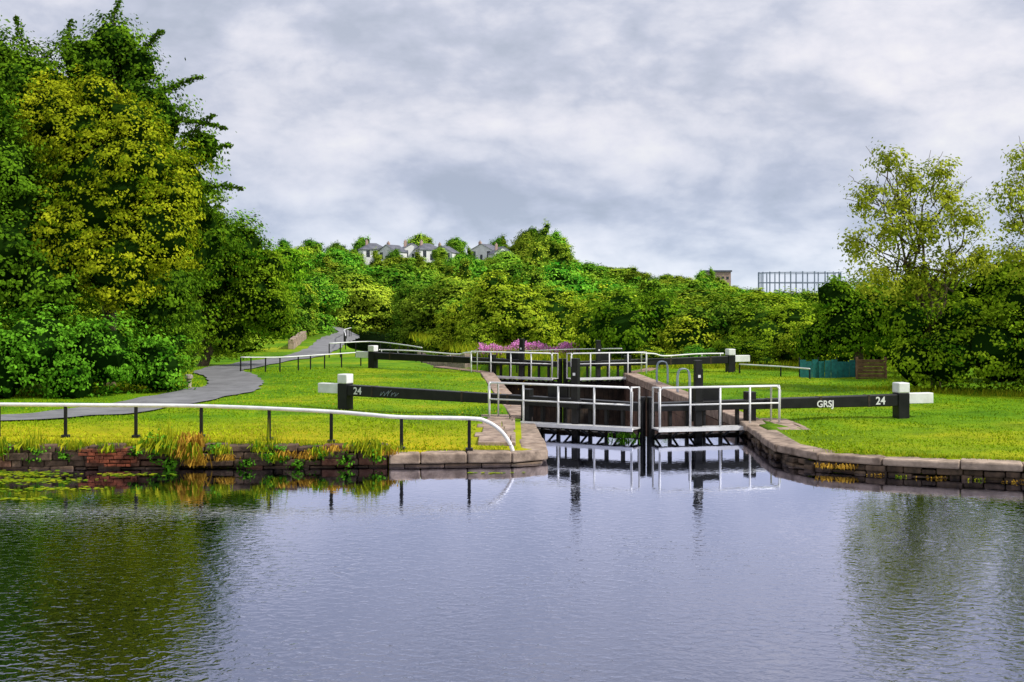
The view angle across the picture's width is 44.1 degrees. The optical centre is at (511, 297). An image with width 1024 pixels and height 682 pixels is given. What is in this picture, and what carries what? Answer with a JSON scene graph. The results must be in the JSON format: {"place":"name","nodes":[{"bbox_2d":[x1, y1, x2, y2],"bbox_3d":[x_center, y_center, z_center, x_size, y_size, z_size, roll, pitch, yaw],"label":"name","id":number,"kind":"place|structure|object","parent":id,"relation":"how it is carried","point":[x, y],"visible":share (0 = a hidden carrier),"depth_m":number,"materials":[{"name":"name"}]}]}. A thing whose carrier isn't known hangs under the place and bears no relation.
{"place":"outdoors","nodes":[
{"label":"outdoors","id":0,"kind":"place"},
{"bbox_2d":[13,383,182,396],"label":"rough grass","id":1,"kind":"structure","parent":0,"point":[127,388],"depth_m":48.63,"materials":[{"name":"green plant"}]},
{"bbox_2d":[1,327,359,419],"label":"asphalt path","id":2,"kind":"structure","parent":0,"point":[228,379],"depth_m":49.81,"materials":[{"name":"grey asphalt"}]},
{"bbox_2d":[378,244,406,251],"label":"roof","id":3,"kind":"structure","parent":0,"point":[392,247],"depth_m":406.46,"materials":[{"name":"stone"}]},
{"bbox_2d":[352,348,562,422],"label":"canal water","id":4,"kind":"structure","parent":0,"point":[363,349],"depth_m":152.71,"materials":[{"name":"liquid"}]},
{"bbox_2d":[433,366,487,372],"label":"lock outlet wall","id":5,"kind":"structure","parent":0,"point":[455,368],"depth_m":63.59,"materials":[{"name":"grey stone"}]},
{"bbox_2d":[0,432,1023,681],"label":"canal water","id":6,"kind":"structure","parent":0,"point":[680,558],"depth_m":18.38,"materials":[{"name":"liquid"}]},
{"bbox_2d":[0,470,513,499],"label":"floating pondweed","id":7,"kind":"object","parent":6,"relation":"on","point":[38,479],"visible":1,"depth_m":27.68,"materials":[{"name":"green plant"}]},
{"bbox_2d":[0,329,1023,476],"bbox_3d":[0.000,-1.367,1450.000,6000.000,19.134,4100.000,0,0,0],"label":"ground","id":8,"kind":"structure","parent":0,"point":[334,361],"depth_m":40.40,"materials":[{"name":"green plant"}]},
{"bbox_2d":[0,74,107,338],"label":"sycamore tree","id":9,"kind":"object","parent":8,"relation":"on","point":[21,274],"visible":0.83,"depth_m":48.75,"materials":[{"name":"green plant"}]},
{"bbox_2d":[0,293,199,398],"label":"bramble thicket","id":10,"kind":"object","parent":8,"relation":"on","point":[52,357],"visible":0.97,"depth_m":45.97,"materials":[{"name":"green plant"}]},
{"bbox_2d":[5,63,219,385],"bbox_3d":[-16.023,-2.777,50.785,8.621,13.261,7.014,0,0,-16],"label":"yellow leaved maple","id":11,"kind":"object","parent":8,"relation":"on","point":[123,199],"visible":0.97,"depth_m":49.52,"materials":[{"name":"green plant"}]},
{"bbox_2d":[0,0,251,347],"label":"ash tree","id":12,"kind":"object","parent":8,"relation":"on","point":[121,56],"visible":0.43,"depth_m":57.08,"materials":[{"name":"green plant"}]},
{"bbox_2d":[71,300,213,381],"bbox_3d":[-16.386,2.140,56.959,6.486,4.269,11.588,0,0,0],"label":"shrub thicket","id":13,"kind":"object","parent":8,"relation":"on","point":[187,346],"visible":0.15,"depth_m":56.94,"materials":[{"name":"green plant"}]},
{"bbox_2d":[185,374,192,386],"bbox_3d":[-13.050,3.400,51.000,0.340,0.600,0.340,0,0,0],"label":"mooring bollard","id":14,"kind":"object","parent":8,"relation":"on","point":[188,377],"visible":0.78,"depth_m":50.90,"materials":[{"name":"stone"}]},
{"bbox_2d":[0,426,387,470],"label":"nettle clump","id":15,"kind":"object","parent":8,"relation":"on","point":[171,463],"visible":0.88,"depth_m":29.43,"materials":[{"name":"green plant"}]},
{"bbox_2d":[0,442,387,468],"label":"rubble quay wall","id":16,"kind":"structure","parent":8,"relation":"on","point":[49,458],"depth_m":29.62,"materials":[{"name":"stone"}]},
{"bbox_2d":[78,448,127,455],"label":"brick repair","id":17,"kind":"structure","parent":16,"relation":"on","point":[92,452],"depth_m":29.42,"materials":[{"name":"red brick"}]},
{"bbox_2d":[87,455,138,462],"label":"brick repair","id":18,"kind":"structure","parent":16,"relation":"on","point":[126,459],"depth_m":29.43,"materials":[{"name":"red brick"}]},
{"bbox_2d":[104,463,130,466],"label":"brick repair","id":19,"kind":"structure","parent":16,"relation":"on","point":[117,465],"depth_m":29.43,"materials":[{"name":"red brick"}]},
{"bbox_2d":[0,417,378,444],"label":"tall weeds","id":20,"kind":"object","parent":16,"relation":"on","point":[171,433],"visible":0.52,"depth_m":29.79,"materials":[{"name":"green plant"}]},
{"bbox_2d":[4,434,420,452],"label":"verge grass","id":21,"kind":"structure","parent":8,"relation":"on","point":[134,443],"depth_m":29.95,"materials":[{"name":"green plant"}]},
{"bbox_2d":[176,182,306,365],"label":"hawthorn tree","id":22,"kind":"object","parent":8,"relation":"on","point":[250,288],"visible":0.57,"depth_m":65.47,"materials":[{"name":"green plant"}]},
{"bbox_2d":[191,196,318,355],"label":"elm tree","id":23,"kind":"object","parent":8,"relation":"on","point":[298,268],"visible":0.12,"depth_m":79.14,"materials":[{"name":"green plant"}]},
{"bbox_2d":[0,403,514,452],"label":"towpath railing","id":24,"kind":"object","parent":8,"relation":"on","point":[366,414],"visible":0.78,"depth_m":30.92,"materials":[{"name":"white metal"}]},
{"bbox_2d":[288,331,306,348],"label":"stone parapet wall","id":25,"kind":"structure","parent":8,"relation":"on","point":[297,340],"depth_m":93.65,"materials":[{"name":"stone"}]},
{"bbox_2d":[240,352,360,371],"bbox_3d":[-10.242,3.276,63.057,0.635,0.901,7.569,0,0,43],"label":"canal side railing","id":26,"kind":"object","parent":8,"relation":"on","point":[293,356],"visible":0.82,"depth_m":62.00,"materials":[{"name":"white metal"}]},
{"bbox_2d":[344,328,349,348],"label":"canal side railing","id":27,"kind":"object","parent":8,"relation":"on","point":[345,336],"visible":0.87,"depth_m":107.54,"materials":[{"name":"white metal"}]},
{"bbox_2d":[198,376,524,412],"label":"dandelion flowers","id":28,"kind":"object","parent":8,"relation":"on","point":[384,398],"visible":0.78,"depth_m":45.17,"materials":[{"name":"yellow plant"}]},
{"bbox_2d":[358,249,378,264],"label":"walls","id":29,"kind":"structure","parent":8,"relation":"on","point":[363,251],"depth_m":408.79,"materials":[{"name":"white paint"}]},
{"bbox_2d":[358,243,382,249],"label":"roof","id":30,"kind":"structure","parent":29,"relation":"on","point":[370,245],"depth_m":410.80,"materials":[{"name":"stone"}]},
{"bbox_2d":[329,341,421,362],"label":"canal side railing","id":31,"kind":"object","parent":8,"relation":"on","point":[416,347],"visible":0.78,"depth_m":76.32,"materials":[{"name":"white metal"}]},
{"bbox_2d":[378,245,406,260],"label":"walls","id":32,"kind":"structure","parent":8,"relation":"on","point":[385,248],"depth_m":404.33,"materials":[{"name":"white paint"}]},
{"bbox_2d":[0,219,818,353],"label":"woodland","id":33,"kind":"object","parent":8,"relation":"on","point":[396,294],"visible":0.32,"depth_m":155.88,"materials":[{"name":"green plant"}]},
{"bbox_2d":[404,243,417,257],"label":"walls","id":34,"kind":"structure","parent":8,"relation":"on","point":[410,248],"depth_m":414.34,"materials":[{"name":"white paint"}]},
{"bbox_2d":[414,250,433,262],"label":"walls","id":35,"kind":"structure","parent":8,"relation":"on","point":[428,252],"depth_m":411.72,"materials":[{"name":"white paint"}]},
{"bbox_2d":[414,243,437,249],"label":"roof","id":36,"kind":"structure","parent":35,"relation":"on","point":[425,246],"depth_m":413.36,"materials":[{"name":"stone"}]},
{"bbox_2d":[423,251,432,259],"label":"windows and door","id":37,"kind":"structure","parent":35,"relation":"attached to","point":[424,253],"depth_m":411.34,"materials":[{"name":"black glass"}]},
{"bbox_2d":[417,352,469,368],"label":"stone parapet wall","id":38,"kind":"structure","parent":8,"relation":"on","point":[459,365],"depth_m":85.42,"materials":[{"name":"stone"}]},
{"bbox_2d":[433,246,458,260],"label":"walls","id":39,"kind":"structure","parent":8,"relation":"on","point":[451,253],"depth_m":411.23,"materials":[{"name":"white paint"}]},
{"bbox_2d":[434,245,458,252],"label":"roof","id":40,"kind":"structure","parent":39,"relation":"on","point":[450,249],"depth_m":414.20,"materials":[{"name":"stone"}]},
{"bbox_2d":[393,445,518,449],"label":"verge grass","id":41,"kind":"structure","parent":8,"relation":"on","point":[463,448],"depth_m":30.68,"materials":[{"name":"green plant"}]},
{"bbox_2d":[356,339,561,428],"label":"lock gate","id":42,"kind":"structure","parent":8,"relation":"on","point":[372,354],"depth_m":60.10,"materials":[{"name":"black wood"}]},
{"bbox_2d":[389,460,543,466],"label":"quay wall","id":43,"kind":"structure","parent":8,"relation":"on","point":[469,464],"depth_m":30.04,"materials":[{"name":"stone"}]},
{"bbox_2d":[389,422,547,463],"bbox_3d":[0.064,3.806,33.244,3.444,0.252,8.689,0,0,22],"label":"stone coping","id":44,"kind":"object","parent":43,"relation":"on","point":[533,441],"visible":0.79,"depth_m":30.04,"materials":[{"name":"stone"}]},
{"bbox_2d":[318,358,645,436],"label":"lock gate","id":45,"kind":"structure","parent":8,"relation":"on","point":[345,389],"depth_m":37.57,"materials":[{"name":"black paint"}]},
{"bbox_2d":[471,244,492,259],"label":"walls","id":46,"kind":"structure","parent":8,"relation":"on","point":[480,249],"depth_m":411.99,"materials":[{"name":"white paint"}]},
{"bbox_2d":[472,251,489,259],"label":"windows and door","id":47,"kind":"structure","parent":46,"relation":"attached to","point":[481,256],"depth_m":411.96,"materials":[{"name":"black glass"}]},
{"bbox_2d":[472,244,494,249],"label":"roof","id":48,"kind":"structure","parent":46,"relation":"on","point":[491,246],"depth_m":413.32,"materials":[{"name":"stone"}]},
{"bbox_2d":[0,434,984,480],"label":"dock weed","id":49,"kind":"object","parent":8,"relation":"on","point":[165,441],"visible":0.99,"depth_m":29.41,"materials":[{"name":"green plant"}]},
{"bbox_2d":[474,414,515,445],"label":"flagstone paving","id":50,"kind":"structure","parent":8,"relation":"on","point":[488,435],"depth_m":33.98,"materials":[{"name":"stone"}]},
{"bbox_2d":[488,247,512,257],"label":"walls","id":51,"kind":"structure","parent":8,"relation":"on","point":[504,248],"depth_m":403.48,"materials":[{"name":"white paint"}]},
{"bbox_2d":[488,246,510,253],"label":"roof","id":52,"kind":"structure","parent":51,"relation":"on","point":[493,251],"depth_m":405.14,"materials":[{"name":"stone"}]},
{"bbox_2d":[480,372,532,420],"bbox_3d":[-0.457,3.728,49.230,0.656,0.328,22.552,0,0,-4],"label":"chamber coping","id":53,"kind":"object","parent":8,"relation":"on","point":[513,411],"visible":0.4,"depth_m":48.55,"materials":[{"name":"beige stone"}]},
{"bbox_2d":[422,269,590,364],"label":"sallow thicket","id":54,"kind":"object","parent":8,"relation":"on","point":[501,312],"visible":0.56,"depth_m":95.34,"materials":[{"name":"green plant"}]},
{"bbox_2d":[408,330,616,363],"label":"rough grass","id":55,"kind":"structure","parent":8,"relation":"on","point":[456,349],"depth_m":84.42,"materials":[{"name":"green plant"}]},
{"bbox_2d":[475,339,583,365],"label":"rosebay willowherb","id":56,"kind":"object","parent":8,"relation":"on","point":[538,346],"visible":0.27,"depth_m":84.93,"materials":[{"name":"pink plant"}]},
{"bbox_2d":[525,348,621,359],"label":"canal side railing","id":57,"kind":"object","parent":8,"relation":"on","point":[579,349],"visible":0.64,"depth_m":77.09,"materials":[{"name":"white metal"}]},
{"bbox_2d":[169,431,1023,482],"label":"dry grass tussock","id":58,"kind":"object","parent":8,"relation":"on","point":[200,461],"visible":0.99,"depth_m":29.37,"materials":[{"name":"plant"}]},
{"bbox_2d":[563,340,749,431],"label":"lock gate","id":59,"kind":"structure","parent":8,"relation":"on","point":[730,358],"depth_m":59.60,"materials":[{"name":"black wood"}]},
{"bbox_2d":[624,380,742,436],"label":"chamber wall","id":60,"kind":"structure","parent":8,"relation":"on","point":[678,418],"depth_m":50.96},
{"bbox_2d":[656,361,668,383],"bbox_3d":[6.325,3.143,53.175,0.507,0.955,0.394,0,0,0],"label":"ladder hoop rail","id":61,"kind":"object","parent":60,"relation":"on","point":[658,362],"visible":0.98,"depth_m":52.99,"materials":[{"name":"metal"}]},
{"bbox_2d":[676,368,690,392],"bbox_3d":[6.475,3.143,47.675,0.507,0.955,0.394,0,0,0],"label":"ladder hoop rail","id":62,"kind":"object","parent":60,"relation":"on","point":[689,379],"visible":0.82,"depth_m":47.50,"materials":[{"name":"metal"}]},
{"bbox_2d":[623,373,762,424],"bbox_3d":[6.326,3.728,48.519,0.649,0.327,23.046,0,0,-4],"label":"chamber coping","id":63,"kind":"object","parent":60,"relation":"on","point":[645,382],"visible":0.61,"depth_m":48.49,"materials":[{"name":"beige stone"}]},
{"bbox_2d":[589,357,824,369],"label":"rough grass","id":64,"kind":"structure","parent":8,"relation":"on","point":[717,366],"depth_m":64.36,"materials":[{"name":"green plant"}]},
{"bbox_2d":[704,270,731,285],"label":"apartment block","id":65,"kind":"structure","parent":8,"relation":"on","point":[725,275],"depth_m":600.00,"materials":[{"name":"concrete"}]},
{"bbox_2d":[562,270,975,368],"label":"hedgerow","id":66,"kind":"object","parent":8,"relation":"on","point":[756,328],"visible":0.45,"depth_m":71.05,"materials":[{"name":"green plant"}]},
{"bbox_2d":[739,364,809,378],"bbox_3d":[12.058,3.435,58.254,0.088,0.625,5.124,0,0,-27],"label":"canal side railing","id":67,"kind":"object","parent":8,"relation":"on","point":[776,366],"visible":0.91,"depth_m":57.80,"materials":[{"name":"white metal"}]},
{"bbox_2d":[760,418,810,429],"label":"flagstone paving","id":68,"kind":"structure","parent":8,"relation":"on","point":[792,425],"depth_m":35.86,"materials":[{"name":"stone"}]},
{"bbox_2d":[647,360,932,437],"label":"lock gate","id":69,"kind":"structure","parent":8,"relation":"on","point":[702,399],"depth_m":36.69,"materials":[{"name":"black paint"}]},
{"bbox_2d":[758,271,841,292],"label":"gasholder frame","id":70,"kind":"object","parent":8,"relation":"on","point":[762,282],"visible":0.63,"depth_m":792.63,"materials":[{"name":"metal"}]},
{"bbox_2d":[799,357,855,377],"bbox_3d":[14.260,3.250,57.044,2.590,1.100,0.183,0,0,0],"label":"teal fence","id":71,"kind":"object","parent":8,"relation":"on","point":[834,369],"visible":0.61,"depth_m":57.01,"materials":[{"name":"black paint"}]},
{"bbox_2d":[784,268,943,366],"bbox_3d":[17.796,1.129,61.479,9.110,5.419,5.272,0,0,8],"label":"hawthorn tree","id":72,"kind":"object","parent":8,"relation":"on","point":[847,325],"visible":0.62,"depth_m":61.43,"materials":[{"name":"green plant"}]},
{"bbox_2d":[856,357,886,378],"bbox_3d":[16.000,3.225,56.235,1.360,1.150,0.170,0,0,0],"label":"timber board fence","id":73,"kind":"object","parent":8,"relation":"on","point":[870,372],"visible":0.78,"depth_m":56.20,"materials":[{"name":"brown wood"}]},
{"bbox_2d":[744,431,1023,481],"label":"quay wall","id":74,"kind":"structure","parent":8,"relation":"on","point":[806,463],"depth_m":28.36,"materials":[{"name":"stone"}]},
{"bbox_2d":[739,420,1023,471],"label":"stone coping","id":75,"kind":"object","parent":74,"relation":"on","point":[776,441],"visible":0.94,"depth_m":28.68,"materials":[{"name":"stone"}]},
{"bbox_2d":[832,137,1002,386],"bbox_3d":[16.279,-1.272,49.914,6.904,10.295,3.720,0,0,0],"label":"willow tree","id":76,"kind":"object","parent":8,"relation":"on","point":[912,182],"visible":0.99,"depth_m":49.79,"materials":[{"name":"green plant"}]},
{"bbox_2d":[813,448,1023,460],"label":"verge grass","id":77,"kind":"structure","parent":8,"relation":"on","point":[943,455],"depth_m":28.69,"materials":[{"name":"green plant"}]},
{"bbox_2d":[867,239,1023,345],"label":"elder tree","id":78,"kind":"object","parent":8,"relation":"on","point":[984,286],"visible":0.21,"depth_m":54.31,"materials":[{"name":"green plant"}]},
{"bbox_2d":[873,278,1023,392],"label":"bramble thicket","id":79,"kind":"object","parent":8,"relation":"on","point":[960,343],"visible":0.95,"depth_m":48.23,"materials":[{"name":"green plant"}]},
{"bbox_2d":[973,137,1023,283],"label":"birch tree","id":80,"kind":"object","parent":8,"relation":"on","point":[1014,226],"visible":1,"depth_m":46.95,"materials":[{"name":"green plant"}]},
{"bbox_2d":[0,0,1023,291],"label":"sky","id":81,"kind":"structure","parent":0,"point":[658,137],"materials":[{"name":"grey"}]},
{"bbox_2d":[607,431,639,438],"bbox_3d":[3.175,3.906,35.815,0.929,0.239,0.356,0,0,0],"label":"water plant","id":82,"kind":"object","parent":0,"point":[624,435],"visible":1,"depth_m":35.83,"materials":[{"name":"green plant"}]},
{"bbox_2d":[631,366,664,372],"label":"lock outlet wall","id":83,"kind":"structure","parent":0,"point":[644,370],"depth_m":61.96,"materials":[{"name":"beige stone"}]},
{"bbox_2d":[849,382,1023,397],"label":"rough grass","id":84,"kind":"structure","parent":0,"point":[1005,392],"depth_m":47.91,"materials":[{"name":"green plant"}]}
]}

